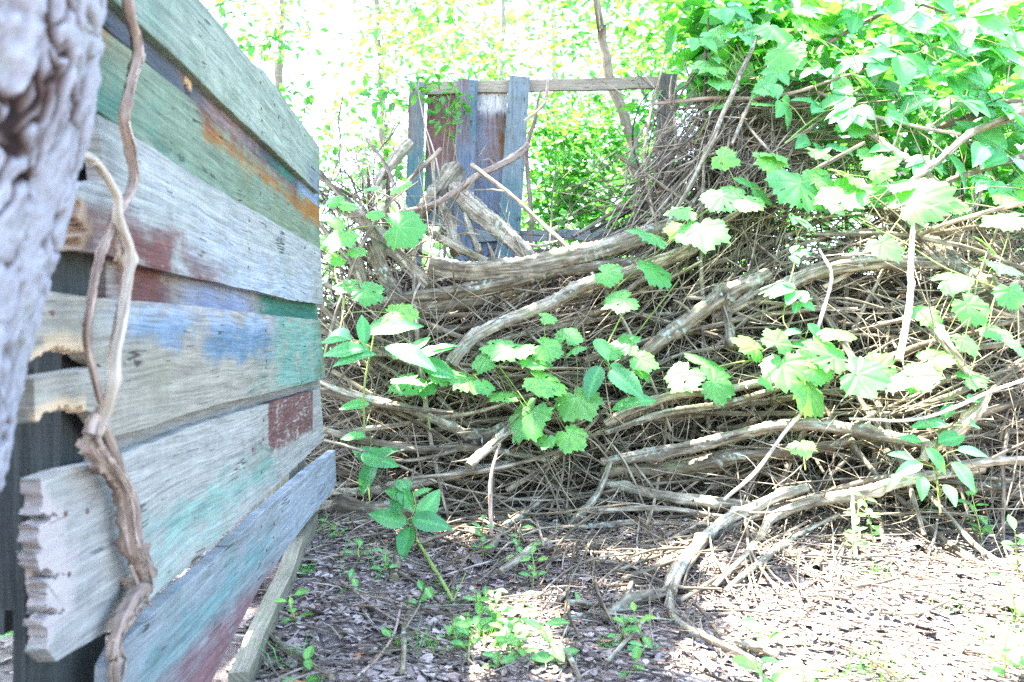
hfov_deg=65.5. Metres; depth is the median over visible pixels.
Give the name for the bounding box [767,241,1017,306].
stick
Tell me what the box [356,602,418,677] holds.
floor stick
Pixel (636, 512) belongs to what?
stick
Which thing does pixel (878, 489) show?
fallen log
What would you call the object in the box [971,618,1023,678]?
seedling
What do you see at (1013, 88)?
broadleaf shrub
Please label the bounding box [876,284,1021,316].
stick
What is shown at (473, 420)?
stick
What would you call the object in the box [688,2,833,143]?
grape vine
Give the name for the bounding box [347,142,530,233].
bare branch
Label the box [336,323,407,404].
stick
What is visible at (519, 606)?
seedling
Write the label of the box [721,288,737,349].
broken stub
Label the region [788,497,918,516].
stick
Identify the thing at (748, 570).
fallen branch
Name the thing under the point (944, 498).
stick
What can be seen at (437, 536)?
stick
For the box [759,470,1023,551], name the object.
stick
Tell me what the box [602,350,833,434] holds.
fallen branch
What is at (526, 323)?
stick
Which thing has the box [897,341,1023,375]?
stick
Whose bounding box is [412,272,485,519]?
stick
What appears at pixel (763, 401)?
stick
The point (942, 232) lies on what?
stick
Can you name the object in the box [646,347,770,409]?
stick
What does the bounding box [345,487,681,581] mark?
stick
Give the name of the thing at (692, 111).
dead leaves
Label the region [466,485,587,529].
fallen branch
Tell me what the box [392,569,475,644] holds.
floor stick
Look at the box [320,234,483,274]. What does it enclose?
stick
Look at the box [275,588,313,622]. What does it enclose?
seedling
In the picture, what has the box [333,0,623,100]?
woodland tree
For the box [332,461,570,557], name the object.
stick
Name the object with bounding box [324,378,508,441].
stick
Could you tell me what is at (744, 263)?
stick
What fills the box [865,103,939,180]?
fallen branch
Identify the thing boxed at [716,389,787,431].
stick
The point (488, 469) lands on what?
fallen branch
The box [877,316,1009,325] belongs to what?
stick
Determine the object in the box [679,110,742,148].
fallen log
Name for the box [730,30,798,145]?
broken stub
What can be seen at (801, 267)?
stick
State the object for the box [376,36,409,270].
bare cane
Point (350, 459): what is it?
stick
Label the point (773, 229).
stick
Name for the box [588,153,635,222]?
bare cane
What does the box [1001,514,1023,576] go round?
seedling
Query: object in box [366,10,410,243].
bare cane
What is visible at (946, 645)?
floor twigs
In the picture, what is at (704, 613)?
floor stick
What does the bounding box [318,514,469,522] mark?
stick
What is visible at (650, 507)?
fallen branch
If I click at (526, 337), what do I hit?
stick
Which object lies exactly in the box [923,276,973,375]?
cut stick
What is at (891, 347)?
stick
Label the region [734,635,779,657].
floor stick
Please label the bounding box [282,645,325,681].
seedling
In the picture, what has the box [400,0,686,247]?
woodland tree
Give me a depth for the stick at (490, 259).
3.13 m
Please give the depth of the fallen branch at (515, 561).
2.47 m
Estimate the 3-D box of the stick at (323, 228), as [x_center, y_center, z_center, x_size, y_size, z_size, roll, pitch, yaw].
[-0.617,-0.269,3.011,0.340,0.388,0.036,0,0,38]
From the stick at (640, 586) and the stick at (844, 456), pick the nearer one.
the stick at (640, 586)
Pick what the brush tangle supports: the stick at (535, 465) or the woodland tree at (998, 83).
the stick at (535, 465)
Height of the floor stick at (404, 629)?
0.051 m
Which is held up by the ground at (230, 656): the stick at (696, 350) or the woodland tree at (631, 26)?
the woodland tree at (631, 26)
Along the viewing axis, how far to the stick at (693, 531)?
2.40 m
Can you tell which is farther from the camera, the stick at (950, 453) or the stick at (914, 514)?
the stick at (950, 453)
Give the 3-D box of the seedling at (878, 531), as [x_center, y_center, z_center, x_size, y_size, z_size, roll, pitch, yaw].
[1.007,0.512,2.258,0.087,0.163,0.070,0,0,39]
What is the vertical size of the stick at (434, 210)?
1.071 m
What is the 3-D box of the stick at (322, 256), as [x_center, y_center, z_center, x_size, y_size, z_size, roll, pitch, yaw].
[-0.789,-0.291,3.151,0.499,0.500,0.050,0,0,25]
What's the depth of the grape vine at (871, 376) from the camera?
2.52 m
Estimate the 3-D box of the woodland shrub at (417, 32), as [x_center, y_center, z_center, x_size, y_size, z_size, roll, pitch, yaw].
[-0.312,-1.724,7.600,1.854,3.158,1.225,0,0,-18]
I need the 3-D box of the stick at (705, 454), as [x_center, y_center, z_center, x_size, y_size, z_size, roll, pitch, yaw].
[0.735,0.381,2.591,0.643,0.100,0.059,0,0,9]
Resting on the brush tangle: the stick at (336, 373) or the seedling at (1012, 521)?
the stick at (336, 373)
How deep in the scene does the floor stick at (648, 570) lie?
2.02 m
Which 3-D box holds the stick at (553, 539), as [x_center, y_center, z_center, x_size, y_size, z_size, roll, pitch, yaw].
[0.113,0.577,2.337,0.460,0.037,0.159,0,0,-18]
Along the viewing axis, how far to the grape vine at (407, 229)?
2.87 m
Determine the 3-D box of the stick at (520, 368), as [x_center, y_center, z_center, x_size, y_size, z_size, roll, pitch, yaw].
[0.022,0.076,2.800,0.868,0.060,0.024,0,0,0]
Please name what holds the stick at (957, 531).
on the brush tangle
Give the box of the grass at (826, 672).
[235,512,1023,681]
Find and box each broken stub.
[344,139,413,198]
[422,196,479,256]
[443,184,482,253]
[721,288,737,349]
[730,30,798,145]
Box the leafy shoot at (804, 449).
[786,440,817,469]
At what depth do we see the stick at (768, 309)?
2.82 m
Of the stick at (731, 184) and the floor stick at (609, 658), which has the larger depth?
the stick at (731, 184)
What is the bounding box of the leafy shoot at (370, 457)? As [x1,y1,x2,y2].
[339,398,401,500]
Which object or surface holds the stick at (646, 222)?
on the brush tangle
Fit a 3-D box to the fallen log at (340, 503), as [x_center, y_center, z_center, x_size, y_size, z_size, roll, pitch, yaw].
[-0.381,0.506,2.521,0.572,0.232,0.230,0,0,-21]
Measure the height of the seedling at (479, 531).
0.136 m
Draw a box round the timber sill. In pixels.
[228,512,317,681]
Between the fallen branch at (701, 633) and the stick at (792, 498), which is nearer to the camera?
the fallen branch at (701, 633)
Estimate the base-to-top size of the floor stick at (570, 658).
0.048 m
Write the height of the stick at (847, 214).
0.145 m
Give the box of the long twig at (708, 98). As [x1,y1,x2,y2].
[653,39,925,105]
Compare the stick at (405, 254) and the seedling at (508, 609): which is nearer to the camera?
the seedling at (508, 609)
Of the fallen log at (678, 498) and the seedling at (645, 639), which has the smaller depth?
the seedling at (645, 639)
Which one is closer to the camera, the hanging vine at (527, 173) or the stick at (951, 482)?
the stick at (951, 482)
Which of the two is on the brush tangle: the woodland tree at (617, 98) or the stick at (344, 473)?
the stick at (344, 473)
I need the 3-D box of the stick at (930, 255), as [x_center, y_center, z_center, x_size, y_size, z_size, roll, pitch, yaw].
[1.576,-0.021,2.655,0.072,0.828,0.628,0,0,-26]
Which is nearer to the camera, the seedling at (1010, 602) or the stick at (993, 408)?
the seedling at (1010, 602)
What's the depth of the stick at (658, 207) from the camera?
3.27 m
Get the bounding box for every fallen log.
[316,465,442,517]
[344,208,456,304]
[345,237,382,295]
[366,238,407,304]
[381,233,655,308]
[412,263,530,323]
[415,161,464,221]
[429,181,705,281]
[446,174,563,257]
[460,421,507,447]
[568,437,753,509]
[579,405,929,465]
[586,436,854,477]
[638,269,772,355]
[663,483,809,595]
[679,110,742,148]
[711,230,947,326]
[711,467,985,587]
[738,85,809,110]
[864,205,1023,348]
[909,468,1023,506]
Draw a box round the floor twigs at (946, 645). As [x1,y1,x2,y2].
[231,468,1023,681]
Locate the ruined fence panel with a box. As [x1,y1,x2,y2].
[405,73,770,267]
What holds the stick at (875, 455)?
on the brush tangle
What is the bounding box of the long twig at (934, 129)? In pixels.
[818,66,979,135]
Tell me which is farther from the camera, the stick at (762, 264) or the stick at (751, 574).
the stick at (762, 264)
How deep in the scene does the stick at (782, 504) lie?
2.41 m
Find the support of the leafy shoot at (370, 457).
on the ground at (230, 656)
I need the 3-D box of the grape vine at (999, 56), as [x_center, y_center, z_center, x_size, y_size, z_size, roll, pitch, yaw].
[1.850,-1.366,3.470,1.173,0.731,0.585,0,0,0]
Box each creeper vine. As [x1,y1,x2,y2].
[758,214,822,339]
[775,0,1023,142]
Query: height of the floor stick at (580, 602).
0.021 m
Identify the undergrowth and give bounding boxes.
[323,195,983,368]
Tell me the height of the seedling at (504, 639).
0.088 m
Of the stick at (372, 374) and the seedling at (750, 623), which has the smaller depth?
the seedling at (750, 623)
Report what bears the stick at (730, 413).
on the brush tangle
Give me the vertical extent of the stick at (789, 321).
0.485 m
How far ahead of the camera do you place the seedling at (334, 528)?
2.17 m
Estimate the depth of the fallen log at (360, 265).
3.00 m
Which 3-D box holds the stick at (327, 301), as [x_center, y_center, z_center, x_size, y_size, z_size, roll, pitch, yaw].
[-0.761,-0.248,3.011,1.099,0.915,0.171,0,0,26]
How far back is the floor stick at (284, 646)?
1.51 m
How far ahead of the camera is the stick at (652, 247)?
3.05 m
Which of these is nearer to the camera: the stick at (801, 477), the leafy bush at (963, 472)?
the leafy bush at (963, 472)
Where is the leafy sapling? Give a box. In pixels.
[605,90,683,228]
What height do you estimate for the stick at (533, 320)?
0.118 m
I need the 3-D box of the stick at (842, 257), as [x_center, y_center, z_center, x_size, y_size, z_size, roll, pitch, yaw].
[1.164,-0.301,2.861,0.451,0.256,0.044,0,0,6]
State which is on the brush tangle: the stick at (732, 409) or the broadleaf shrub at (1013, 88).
the stick at (732, 409)
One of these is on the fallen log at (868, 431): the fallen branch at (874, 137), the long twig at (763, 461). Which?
the long twig at (763, 461)
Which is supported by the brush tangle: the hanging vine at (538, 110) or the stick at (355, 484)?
the stick at (355, 484)
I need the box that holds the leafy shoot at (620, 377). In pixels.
[583,313,656,410]
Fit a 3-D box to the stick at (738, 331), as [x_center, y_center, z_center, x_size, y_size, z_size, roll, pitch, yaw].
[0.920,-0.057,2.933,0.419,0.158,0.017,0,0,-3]
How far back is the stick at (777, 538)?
2.26 m
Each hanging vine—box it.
[524,75,562,121]
[524,91,540,249]
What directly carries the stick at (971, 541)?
on the brush tangle
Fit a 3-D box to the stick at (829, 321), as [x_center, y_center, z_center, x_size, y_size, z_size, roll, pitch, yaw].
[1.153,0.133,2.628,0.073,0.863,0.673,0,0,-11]
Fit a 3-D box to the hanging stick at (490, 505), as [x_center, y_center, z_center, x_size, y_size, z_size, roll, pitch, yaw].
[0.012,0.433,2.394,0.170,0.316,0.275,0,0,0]
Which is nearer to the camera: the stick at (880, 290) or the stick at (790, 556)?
the stick at (790, 556)
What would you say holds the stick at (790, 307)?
on the brush tangle
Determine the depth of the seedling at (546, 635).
1.50 m
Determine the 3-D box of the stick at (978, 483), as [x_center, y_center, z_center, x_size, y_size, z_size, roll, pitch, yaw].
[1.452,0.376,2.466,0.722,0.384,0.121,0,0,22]
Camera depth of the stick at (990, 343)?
2.64 m
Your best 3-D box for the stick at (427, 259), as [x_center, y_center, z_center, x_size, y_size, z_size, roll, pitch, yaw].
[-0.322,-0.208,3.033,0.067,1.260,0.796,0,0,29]
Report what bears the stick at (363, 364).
on the brush tangle
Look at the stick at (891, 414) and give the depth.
2.55 m
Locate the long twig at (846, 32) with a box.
[807,3,945,54]
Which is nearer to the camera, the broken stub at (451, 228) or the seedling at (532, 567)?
the seedling at (532, 567)
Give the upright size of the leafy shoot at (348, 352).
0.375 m
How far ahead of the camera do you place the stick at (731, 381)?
2.75 m
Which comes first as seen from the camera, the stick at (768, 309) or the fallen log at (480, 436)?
the fallen log at (480, 436)
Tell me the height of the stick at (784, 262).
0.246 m
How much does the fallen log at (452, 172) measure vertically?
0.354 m
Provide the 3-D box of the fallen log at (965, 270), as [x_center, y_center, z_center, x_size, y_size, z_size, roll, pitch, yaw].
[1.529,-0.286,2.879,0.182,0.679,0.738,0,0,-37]
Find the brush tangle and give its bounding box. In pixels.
[228,17,1023,664]
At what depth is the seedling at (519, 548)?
2.13 m
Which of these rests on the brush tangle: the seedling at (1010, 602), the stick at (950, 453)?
the stick at (950, 453)
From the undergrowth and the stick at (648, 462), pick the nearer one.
the stick at (648, 462)
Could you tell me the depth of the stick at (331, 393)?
2.62 m
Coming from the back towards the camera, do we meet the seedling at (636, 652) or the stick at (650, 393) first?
the stick at (650, 393)
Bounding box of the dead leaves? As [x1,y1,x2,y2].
[332,105,1021,535]
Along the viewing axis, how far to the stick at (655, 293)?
3.20 m
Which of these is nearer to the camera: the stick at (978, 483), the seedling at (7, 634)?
the seedling at (7, 634)
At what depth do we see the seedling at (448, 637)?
1.65 m
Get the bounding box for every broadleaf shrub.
[658,0,864,269]
[744,109,1023,271]
[810,0,1023,259]
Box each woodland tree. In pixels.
[202,0,397,94]
[213,0,535,270]
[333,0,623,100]
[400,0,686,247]
[593,0,645,255]
[602,0,830,89]
[814,0,1023,271]
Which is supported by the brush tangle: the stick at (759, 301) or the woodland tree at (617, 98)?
the stick at (759, 301)
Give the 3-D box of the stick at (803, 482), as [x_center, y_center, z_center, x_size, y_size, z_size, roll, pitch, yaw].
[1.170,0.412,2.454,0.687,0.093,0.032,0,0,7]
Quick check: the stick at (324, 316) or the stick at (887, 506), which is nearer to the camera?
the stick at (887, 506)
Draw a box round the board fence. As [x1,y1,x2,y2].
[0,0,335,681]
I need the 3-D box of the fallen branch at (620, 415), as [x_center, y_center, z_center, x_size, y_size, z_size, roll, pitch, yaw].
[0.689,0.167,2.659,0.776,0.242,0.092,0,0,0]
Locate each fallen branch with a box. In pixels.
[320,376,464,435]
[322,429,457,462]
[323,408,548,463]
[330,424,513,496]
[377,156,488,261]
[403,440,562,479]
[445,212,751,366]
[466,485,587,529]
[480,483,549,552]
[496,462,611,574]
[566,516,710,529]
[587,501,721,517]
[597,574,675,638]
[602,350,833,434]
[603,355,820,427]
[610,587,759,660]
[661,35,757,235]
[720,506,840,600]
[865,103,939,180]
[867,108,1023,197]
[910,390,992,469]
[921,415,1023,471]
[933,96,1023,129]
[940,153,1023,183]
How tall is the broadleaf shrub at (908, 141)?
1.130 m
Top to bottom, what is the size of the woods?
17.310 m
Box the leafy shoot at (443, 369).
[391,337,459,429]
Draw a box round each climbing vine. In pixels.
[75,405,157,681]
[82,0,145,404]
[85,151,138,437]
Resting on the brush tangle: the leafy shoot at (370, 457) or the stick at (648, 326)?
the stick at (648, 326)
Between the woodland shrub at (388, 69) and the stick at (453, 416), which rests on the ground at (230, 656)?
the woodland shrub at (388, 69)
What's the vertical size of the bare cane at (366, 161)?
1.541 m
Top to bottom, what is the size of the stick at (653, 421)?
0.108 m
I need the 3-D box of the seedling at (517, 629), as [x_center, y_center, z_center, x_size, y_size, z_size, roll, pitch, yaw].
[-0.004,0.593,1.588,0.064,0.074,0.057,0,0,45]
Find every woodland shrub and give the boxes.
[213,0,315,126]
[279,40,424,301]
[311,63,408,296]
[384,0,576,81]
[401,37,480,258]
[507,33,690,229]
[520,98,683,258]
[640,0,1022,265]
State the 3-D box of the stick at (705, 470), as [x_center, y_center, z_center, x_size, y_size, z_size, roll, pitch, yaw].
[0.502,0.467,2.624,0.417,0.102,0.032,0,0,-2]
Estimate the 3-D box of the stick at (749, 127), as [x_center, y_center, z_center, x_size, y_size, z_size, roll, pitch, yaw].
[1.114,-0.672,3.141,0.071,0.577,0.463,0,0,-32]
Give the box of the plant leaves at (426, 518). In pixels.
[369,478,451,560]
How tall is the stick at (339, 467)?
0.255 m
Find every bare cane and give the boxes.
[320,17,361,270]
[321,131,365,358]
[335,115,401,268]
[338,122,379,303]
[348,79,381,273]
[352,41,428,275]
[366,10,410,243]
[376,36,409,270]
[537,160,575,246]
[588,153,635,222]
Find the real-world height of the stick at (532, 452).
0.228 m
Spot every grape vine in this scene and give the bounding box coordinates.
[320,181,428,327]
[388,279,679,454]
[594,146,901,314]
[664,328,916,418]
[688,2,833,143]
[790,0,1023,89]
[791,66,1023,221]
[853,177,1023,395]
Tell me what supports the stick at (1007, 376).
on the brush tangle
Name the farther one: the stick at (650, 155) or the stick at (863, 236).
the stick at (650, 155)
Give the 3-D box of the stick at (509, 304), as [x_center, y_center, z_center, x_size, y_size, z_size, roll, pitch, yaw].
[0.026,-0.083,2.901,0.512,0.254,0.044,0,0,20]
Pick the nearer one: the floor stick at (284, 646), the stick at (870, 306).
the floor stick at (284, 646)
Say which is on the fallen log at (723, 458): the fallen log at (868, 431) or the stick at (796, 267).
the fallen log at (868, 431)
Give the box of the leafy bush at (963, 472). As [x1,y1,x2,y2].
[887,392,987,512]
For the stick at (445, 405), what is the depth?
2.62 m
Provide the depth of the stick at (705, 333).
2.85 m
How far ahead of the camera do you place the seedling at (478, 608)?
1.71 m
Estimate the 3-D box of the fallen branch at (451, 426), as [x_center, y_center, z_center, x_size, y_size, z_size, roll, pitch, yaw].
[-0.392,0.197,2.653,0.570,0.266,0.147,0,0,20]
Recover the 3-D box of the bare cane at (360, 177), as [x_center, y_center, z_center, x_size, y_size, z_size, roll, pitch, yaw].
[-0.860,-0.500,4.506,0.519,1.501,0.211,0,0,-5]
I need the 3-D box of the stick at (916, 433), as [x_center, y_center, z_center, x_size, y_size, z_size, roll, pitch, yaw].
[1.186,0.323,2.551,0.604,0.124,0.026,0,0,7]
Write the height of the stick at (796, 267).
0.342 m
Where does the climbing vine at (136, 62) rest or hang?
attached to the board fence
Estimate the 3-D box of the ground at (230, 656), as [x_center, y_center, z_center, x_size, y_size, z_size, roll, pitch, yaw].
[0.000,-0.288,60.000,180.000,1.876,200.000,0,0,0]
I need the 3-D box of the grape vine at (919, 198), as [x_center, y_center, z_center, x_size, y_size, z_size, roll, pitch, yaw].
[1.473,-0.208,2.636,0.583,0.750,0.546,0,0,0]
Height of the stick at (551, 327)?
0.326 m
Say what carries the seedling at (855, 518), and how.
on the ground at (230, 656)
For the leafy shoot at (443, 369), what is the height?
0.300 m
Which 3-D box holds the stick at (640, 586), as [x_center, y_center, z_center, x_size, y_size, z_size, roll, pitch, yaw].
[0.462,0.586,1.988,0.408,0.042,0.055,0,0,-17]
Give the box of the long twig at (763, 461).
[723,412,803,500]
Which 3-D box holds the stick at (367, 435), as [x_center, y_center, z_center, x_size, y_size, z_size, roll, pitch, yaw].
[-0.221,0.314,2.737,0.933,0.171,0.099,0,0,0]
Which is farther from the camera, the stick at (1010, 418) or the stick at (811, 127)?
the stick at (811, 127)
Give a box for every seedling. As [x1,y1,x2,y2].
[0,631,12,638]
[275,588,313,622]
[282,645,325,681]
[318,519,347,540]
[338,568,361,593]
[344,538,367,561]
[370,548,397,573]
[381,627,400,648]
[402,580,432,607]
[437,621,464,639]
[444,616,471,650]
[451,615,492,665]
[461,590,489,618]
[465,602,496,631]
[471,515,494,560]
[474,586,493,605]
[481,588,513,637]
[481,639,517,668]
[489,618,528,646]
[489,622,524,654]
[490,602,520,630]
[494,619,538,657]
[505,525,533,561]
[511,620,533,641]
[513,590,539,623]
[519,541,547,586]
[524,617,579,667]
[575,592,579,607]
[608,602,638,644]
[618,641,644,676]
[624,615,658,653]
[730,655,795,681]
[740,617,785,645]
[787,660,826,681]
[843,499,871,561]
[851,491,883,546]
[919,488,937,520]
[957,487,993,546]
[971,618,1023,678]
[989,573,1023,623]
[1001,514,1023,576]
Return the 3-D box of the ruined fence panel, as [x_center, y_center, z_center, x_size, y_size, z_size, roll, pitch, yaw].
[0.390,-0.836,4.311,1.956,1.285,0.223,0,0,0]
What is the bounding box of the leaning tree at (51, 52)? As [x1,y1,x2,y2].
[0,0,106,490]
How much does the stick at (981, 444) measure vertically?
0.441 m
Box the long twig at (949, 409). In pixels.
[849,378,1023,421]
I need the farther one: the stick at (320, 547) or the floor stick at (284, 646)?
the stick at (320, 547)
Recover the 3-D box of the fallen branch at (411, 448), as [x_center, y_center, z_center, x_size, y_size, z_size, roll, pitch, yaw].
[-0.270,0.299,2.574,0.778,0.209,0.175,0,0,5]
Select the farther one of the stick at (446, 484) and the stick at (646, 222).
the stick at (646, 222)
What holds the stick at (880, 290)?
on the brush tangle
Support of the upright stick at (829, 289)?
on the brush tangle
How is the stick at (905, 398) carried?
on the brush tangle
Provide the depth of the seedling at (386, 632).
1.60 m
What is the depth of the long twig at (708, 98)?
3.37 m
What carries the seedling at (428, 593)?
on the ground at (230, 656)
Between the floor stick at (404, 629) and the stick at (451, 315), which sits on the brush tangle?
the stick at (451, 315)
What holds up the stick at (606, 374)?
on the brush tangle
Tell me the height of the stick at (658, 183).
0.710 m
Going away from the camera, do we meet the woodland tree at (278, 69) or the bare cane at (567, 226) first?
the bare cane at (567, 226)
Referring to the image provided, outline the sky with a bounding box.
[200,0,1023,318]
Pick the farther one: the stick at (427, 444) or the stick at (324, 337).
the stick at (324, 337)
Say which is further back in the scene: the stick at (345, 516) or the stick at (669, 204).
the stick at (669, 204)
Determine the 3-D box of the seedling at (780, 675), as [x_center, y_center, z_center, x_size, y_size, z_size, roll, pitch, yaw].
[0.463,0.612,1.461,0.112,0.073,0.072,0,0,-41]
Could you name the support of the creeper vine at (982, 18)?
on the brush tangle
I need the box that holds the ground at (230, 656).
[0,270,1023,681]
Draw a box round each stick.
[220,488,502,540]
[244,610,287,622]
[269,630,333,679]
[306,456,484,508]
[306,458,358,465]
[313,411,583,456]
[317,426,413,550]
[318,297,589,323]
[318,304,409,376]
[318,310,381,369]
[318,313,442,337]
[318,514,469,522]
[320,170,355,204]
[320,177,485,322]
[320,222,375,318]
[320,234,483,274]
[320,362,453,414]
[320,367,465,448]
[321,254,356,318]
[321,263,446,359]
[321,326,590,457]
[321,378,465,452]
[322,282,576,388]
[322,328,504,417]
[322,336,387,351]
[322,340,492,405]
[322,345,432,398]
[322,408,406,419]
[323,147,442,360]
[323,296,446,398]
[323,352,521,386]
[324,358,403,367]
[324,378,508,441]
[324,389,572,437]
[325,307,633,367]
[329,372,585,428]
[331,369,411,405]
[331,378,615,422]
[332,339,457,345]
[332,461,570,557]
[333,579,436,640]
[334,476,613,487]
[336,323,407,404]
[336,434,469,519]
[339,398,443,440]
[340,379,508,412]
[340,452,459,524]
[344,359,609,467]
[344,461,632,519]
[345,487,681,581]
[349,138,422,348]
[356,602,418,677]
[366,306,522,373]
[366,360,528,544]
[368,596,420,673]
[370,335,534,377]
[370,391,558,438]
[372,159,447,424]
[373,336,480,366]
[373,493,666,572]
[374,143,486,432]
[374,309,553,406]
[375,194,416,439]
[375,315,617,371]
[376,312,710,392]
[377,272,675,337]
[386,419,568,482]
[389,398,527,582]
[391,286,626,342]
[391,437,651,454]
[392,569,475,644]
[397,463,563,500]
[402,471,521,490]
[409,451,747,550]
[410,200,508,428]
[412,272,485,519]
[413,291,499,309]
[413,360,674,402]
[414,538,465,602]
[425,429,539,495]
[433,474,644,494]
[436,396,637,505]
[443,427,650,485]
[444,361,631,370]
[449,365,554,381]
[452,401,535,469]
[453,320,711,346]
[453,328,654,419]
[461,272,601,380]
[469,529,601,543]
[470,163,671,431]
[477,502,632,518]
[488,442,537,536]
[492,261,791,426]
[493,294,585,353]
[495,489,610,503]
[500,220,653,306]
[504,407,734,423]
[505,402,611,492]
[509,297,611,326]
[509,445,587,494]
[510,431,826,528]
[511,230,772,347]
[515,344,753,372]
[517,405,741,424]
[518,462,668,490]
[520,522,563,531]
[528,225,733,355]
[539,522,655,549]
[542,513,695,554]
[549,170,594,450]
[553,363,829,455]
[555,443,757,604]
[555,621,588,679]
[557,283,641,505]
[558,260,701,323]
[559,276,577,518]
[562,594,635,619]
[567,599,650,609]
[574,541,660,577]
[577,305,735,386]
[583,307,857,362]
[587,157,707,275]
[587,430,746,546]
[592,513,662,547]
[595,506,951,547]
[596,391,705,549]
[598,278,711,292]
[599,352,763,405]
[600,462,694,500]
[602,141,864,308]
[602,467,727,497]
[605,607,655,662]
[607,320,811,386]
[608,273,783,339]
[608,541,740,580]
[610,505,837,528]
[611,435,738,467]
[613,471,778,519]
[615,153,855,321]
[617,544,689,571]
[618,303,708,338]
[619,562,754,589]
[621,511,772,542]
[623,74,699,193]
[623,236,765,367]
[624,344,669,593]
[626,22,750,209]
[627,46,860,325]
[630,310,890,352]
[634,522,757,553]
[636,178,698,256]
[639,339,723,382]
[640,181,765,258]
[641,313,962,381]
[642,54,667,252]
[643,386,761,395]
[645,174,690,225]
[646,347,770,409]
[646,408,901,417]
[650,470,920,565]
[658,179,944,222]
[658,329,691,442]
[659,444,843,463]
[664,229,893,272]
[664,254,921,383]
[669,70,682,172]
[670,186,760,369]
[673,264,754,527]
[678,95,885,246]
[678,560,772,602]
[679,52,860,275]
[687,296,830,307]
[688,225,903,335]
[691,484,915,533]
[694,257,1019,295]
[695,174,857,474]
[696,603,735,636]
[699,144,756,429]
[706,388,845,407]
[707,307,803,346]
[712,459,800,490]
[712,505,1023,560]
[713,146,759,389]
[714,135,755,258]
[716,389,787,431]
[717,297,883,345]
[718,335,931,390]
[723,232,794,282]
[723,345,763,368]
[728,212,959,222]
[734,451,941,480]
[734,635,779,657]
[738,108,833,186]
[742,204,822,249]
[744,112,838,231]
[746,248,846,355]
[747,521,767,597]
[754,424,997,466]
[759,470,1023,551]
[765,168,1019,282]
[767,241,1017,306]
[771,229,846,304]
[771,264,820,395]
[773,494,806,504]
[778,470,930,485]
[779,177,926,483]
[784,466,1023,493]
[785,271,936,310]
[785,428,981,458]
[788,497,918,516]
[800,326,1012,389]
[803,244,990,305]
[803,259,926,535]
[810,156,955,273]
[810,210,820,296]
[812,223,900,265]
[812,491,957,532]
[813,217,996,424]
[813,231,1023,270]
[813,248,874,338]
[817,559,897,592]
[818,387,1023,447]
[820,297,1021,323]
[822,202,1023,289]
[822,279,940,295]
[822,392,902,400]
[823,401,1023,589]
[828,121,848,411]
[833,355,1018,437]
[837,504,987,522]
[840,335,980,405]
[840,477,965,485]
[842,349,861,539]
[846,317,1023,371]
[846,332,973,359]
[847,491,858,563]
[847,519,1023,534]
[848,280,1023,332]
[852,302,892,475]
[852,336,1023,423]
[854,395,1023,588]
[854,400,1023,498]
[858,211,1022,284]
[862,321,960,358]
[869,584,958,615]
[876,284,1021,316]
[876,422,963,596]
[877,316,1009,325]
[882,397,1023,456]
[882,404,1022,413]
[885,179,938,362]
[885,278,1023,311]
[890,338,995,617]
[897,223,1023,359]
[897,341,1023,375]
[898,261,1023,291]
[901,348,1001,391]
[903,270,957,567]
[907,357,1023,413]
[908,415,1023,427]
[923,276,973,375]
[924,402,985,479]
[928,262,1023,306]
[930,224,1023,235]
[936,370,998,503]
[938,307,996,318]
[944,339,1022,350]
[945,232,1022,262]
[945,416,1023,468]
[946,362,1023,429]
[956,404,1023,411]
[959,151,1023,430]
[963,202,1023,214]
[971,349,1010,404]
[974,471,1022,499]
[990,325,1023,363]
[993,308,1023,318]
[999,372,1023,440]
[1000,428,1023,553]
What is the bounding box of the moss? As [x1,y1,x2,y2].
[298,562,622,647]
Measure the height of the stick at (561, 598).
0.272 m
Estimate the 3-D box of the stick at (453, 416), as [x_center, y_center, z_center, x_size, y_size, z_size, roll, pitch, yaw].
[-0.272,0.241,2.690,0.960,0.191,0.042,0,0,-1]
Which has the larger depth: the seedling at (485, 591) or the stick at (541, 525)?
the stick at (541, 525)
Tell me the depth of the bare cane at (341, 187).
4.40 m
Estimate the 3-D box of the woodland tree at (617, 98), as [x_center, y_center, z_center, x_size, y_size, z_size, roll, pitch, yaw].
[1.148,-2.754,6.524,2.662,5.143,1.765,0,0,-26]
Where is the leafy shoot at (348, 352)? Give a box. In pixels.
[322,315,436,431]
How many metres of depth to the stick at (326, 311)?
2.87 m
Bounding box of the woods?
[227,0,1023,324]
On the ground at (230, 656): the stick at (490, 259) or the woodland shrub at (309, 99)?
the woodland shrub at (309, 99)
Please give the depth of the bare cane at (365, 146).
5.00 m
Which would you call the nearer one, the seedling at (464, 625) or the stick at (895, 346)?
the seedling at (464, 625)
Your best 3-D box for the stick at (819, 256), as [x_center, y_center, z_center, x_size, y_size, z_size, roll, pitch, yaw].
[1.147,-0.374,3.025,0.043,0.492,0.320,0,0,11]
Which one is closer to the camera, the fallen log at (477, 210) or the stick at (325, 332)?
the stick at (325, 332)
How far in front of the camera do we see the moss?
1.93 m
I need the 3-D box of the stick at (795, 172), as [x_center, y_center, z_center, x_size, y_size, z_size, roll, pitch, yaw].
[1.098,-0.755,3.225,0.992,1.014,0.082,0,0,-26]

